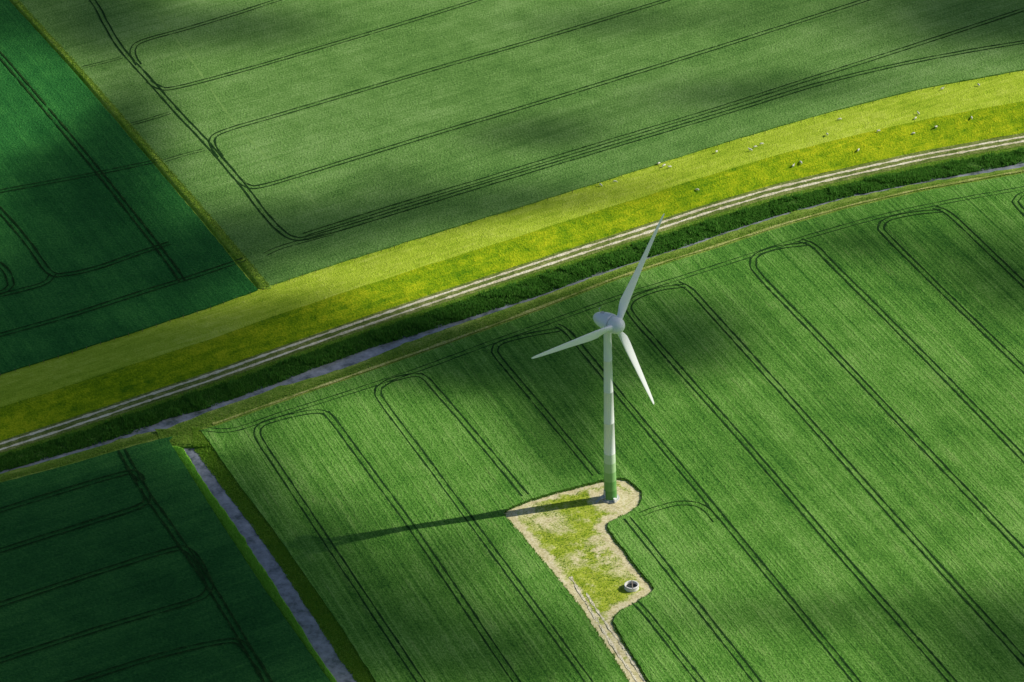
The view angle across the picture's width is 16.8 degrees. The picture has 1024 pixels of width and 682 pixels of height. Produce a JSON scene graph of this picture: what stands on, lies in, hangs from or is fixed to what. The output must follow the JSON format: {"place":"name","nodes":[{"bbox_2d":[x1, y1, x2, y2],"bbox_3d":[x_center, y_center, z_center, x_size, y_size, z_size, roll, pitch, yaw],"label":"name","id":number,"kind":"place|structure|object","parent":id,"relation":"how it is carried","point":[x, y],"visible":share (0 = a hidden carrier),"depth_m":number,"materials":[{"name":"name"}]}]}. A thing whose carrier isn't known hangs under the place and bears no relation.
{"place":"outdoors","nodes":[
{"label":"outdoors","id":0,"kind":"place"},
{"bbox_2d":[0,0,257,373],"bbox_3d":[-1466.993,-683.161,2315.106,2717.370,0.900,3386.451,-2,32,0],"label":"grass field","id":1,"kind":"structure","parent":0,"point":[73,224],"depth_m":1186.91,"materials":[{"name":"green plant"}]},
{"bbox_2d":[9,0,270,288],"bbox_3d":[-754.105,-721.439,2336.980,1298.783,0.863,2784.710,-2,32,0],"label":"grass strip","id":2,"kind":"object","parent":1,"relation":"on","point":[250,277],"visible":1,"depth_m":1228.28,"materials":[{"name":"green plant"}]},
{"bbox_2d":[0,436,330,681],"bbox_3d":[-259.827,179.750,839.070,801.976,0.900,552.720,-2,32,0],"label":"young wheat field","id":3,"kind":"structure","parent":0,"point":[282,653],"depth_m":1006.42,"materials":[{"name":"green plant"}]},
{"bbox_2d":[173,446,336,681],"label":"canal bank","id":4,"kind":"structure","parent":0,"point":[264,570],"depth_m":1019.60,"materials":[{"name":"green plant"}]},
{"bbox_2d":[184,448,356,681],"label":"canal water","id":5,"kind":"structure","parent":0,"point":[314,634],"depth_m":1010.80,"materials":[{"name":"liquid"}]},
{"bbox_2d":[192,427,375,681],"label":"canal bank","id":6,"kind":"structure","parent":0,"point":[284,563],"depth_m":1014.88,"materials":[{"name":"green plant"}]},
{"bbox_2d":[0,71,1023,440],"bbox_3d":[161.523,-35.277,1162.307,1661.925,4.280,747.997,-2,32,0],"label":"dike","id":7,"kind":"structure","parent":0,"point":[70,385],"depth_m":1166.67,"materials":[{"name":"green plant"}]},
{"bbox_2d":[0,133,1023,452],"bbox_3d":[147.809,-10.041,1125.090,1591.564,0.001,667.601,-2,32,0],"label":"farm track","id":8,"kind":"structure","parent":0,"point":[798,183],"depth_m":1156.07,"materials":[{"name":"grey gravel"}]},
{"bbox_2d":[0,166,1023,481],"bbox_3d":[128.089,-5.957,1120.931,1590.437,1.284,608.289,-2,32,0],"label":"ditch bank","id":9,"kind":"structure","parent":0,"point":[406,346],"depth_m":1125.55,"materials":[{"name":"green plant"}]},
{"bbox_2d":[155,429,208,447],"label":"culvert crossing","id":10,"kind":"object","parent":9,"relation":"on","point":[182,445],"visible":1,"depth_m":1073.21,"materials":[{"name":"green plant"}]},
{"bbox_2d":[159,429,205,444],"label":"crossing grass","id":11,"kind":"structure","parent":10,"relation":"on","point":[164,432],"depth_m":1075.12,"materials":[{"name":"green plant"}]},
{"bbox_2d":[0,168,1023,480],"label":"bank tufts","id":12,"kind":"object","parent":9,"relation":"on","point":[350,370],"visible":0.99,"depth_m":1122.37,"materials":[{"name":"green plant"}]},
{"bbox_2d":[212,170,1023,424],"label":"dry grass strip","id":13,"kind":"object","parent":9,"relation":"on","point":[528,311],"visible":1,"depth_m":1139.43,"materials":[{"name":"green plant"}]},
{"bbox_2d":[0,162,1023,473],"bbox_3d":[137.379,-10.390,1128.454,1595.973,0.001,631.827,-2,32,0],"label":"ditch water","id":14,"kind":"structure","parent":0,"point":[320,370],"depth_m":1112.10,"materials":[{"name":"grey liquid"}]},
{"bbox_2d":[0,149,1023,471],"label":"reeds","id":15,"kind":"object","parent":14,"relation":"in","point":[486,303],"visible":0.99,"depth_m":1138.68,"materials":[{"name":"green plant"}]},
{"bbox_2d":[0,146,1023,455],"bbox_3d":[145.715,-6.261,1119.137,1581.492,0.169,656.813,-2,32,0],"label":"verge","id":16,"kind":"structure","parent":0,"point":[150,406],"depth_m":1149.29,"materials":[{"name":"green plant"}]},
{"bbox_2d":[1,154,1023,467],"bbox_3d":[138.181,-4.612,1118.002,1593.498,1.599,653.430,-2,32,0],"label":"reed bank","id":17,"kind":"structure","parent":0,"point":[791,202],"depth_m":1136.85,"materials":[{"name":"green plant"}]},
{"bbox_2d":[0,147,1023,465],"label":"reed clumps","id":18,"kind":"object","parent":17,"relation":"on","point":[420,323],"visible":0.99,"depth_m":1140.72,"materials":[{"name":"green plant"}]},
{"bbox_2d":[19,0,1023,285],"bbox_3d":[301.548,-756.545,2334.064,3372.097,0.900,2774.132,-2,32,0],"label":"barley field","id":19,"kind":"structure","parent":0,"point":[295,144],"depth_m":1268.61,"materials":[{"name":"green plant"}]},
{"bbox_2d":[157,14,317,205],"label":"thin crop strip","id":20,"kind":"object","parent":19,"relation":"on","point":[222,106],"visible":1,"depth_m":1259.53,"materials":[{"name":"green plant"}]},
{"bbox_2d":[63,136,1002,420],"bbox_3d":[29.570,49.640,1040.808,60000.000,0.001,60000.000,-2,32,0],"label":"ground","id":21,"kind":"structure","parent":0,"point":[377,312],"depth_m":1165.67,"materials":[{"name":"green plant"}]},
{"bbox_2d":[201,173,1023,681],"bbox_3d":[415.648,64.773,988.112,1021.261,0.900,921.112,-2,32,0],"label":"wheat field","id":22,"kind":"structure","parent":0,"point":[961,537],"depth_m":1052.33,"materials":[{"name":"green plant"}]},
{"bbox_2d":[0,0,1023,681],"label":"tractor tramlines","id":23,"kind":"object","parent":22,"relation":"on","point":[186,554],"visible":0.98,"depth_m":1084.67,"materials":[{"name":"plant"}]},
{"bbox_2d":[504,479,652,681],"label":"gravel pad","id":24,"kind":"object","parent":22,"relation":"on","point":[627,502],"visible":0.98,"depth_m":1018.05,"materials":[{"name":"beige gravel"}]},
{"bbox_2d":[517,484,639,620],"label":"grass patch","id":25,"kind":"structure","parent":24,"relation":"on","point":[580,546],"depth_m":1018.49,"materials":[{"name":"green plant"}]},
{"bbox_2d":[504,478,653,681],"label":"crop edge","id":26,"kind":"object","parent":24,"relation":"on","point":[636,568],"visible":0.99,"depth_m":1009.87,"materials":[{"name":"green plant"}]},
{"bbox_2d":[532,214,663,502],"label":"wind turbine","id":27,"kind":"object","parent":24,"relation":"on","point":[608,323],"visible":1,"depth_m":1012.00,"materials":[{"name":"white metal"}]},
{"bbox_2d":[569,576,644,681],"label":"access track ruts","id":28,"kind":"structure","parent":24,"relation":"on","point":[611,643],"depth_m":980.62,"materials":[{"name":"beige gravel"}]},
{"bbox_2d":[624,580,638,591],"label":"concrete water tank","id":29,"kind":"object","parent":24,"relation":"on","point":[631,585],"visible":1,"depth_m":999.10,"materials":[{"name":"grey concrete"}]}
]}

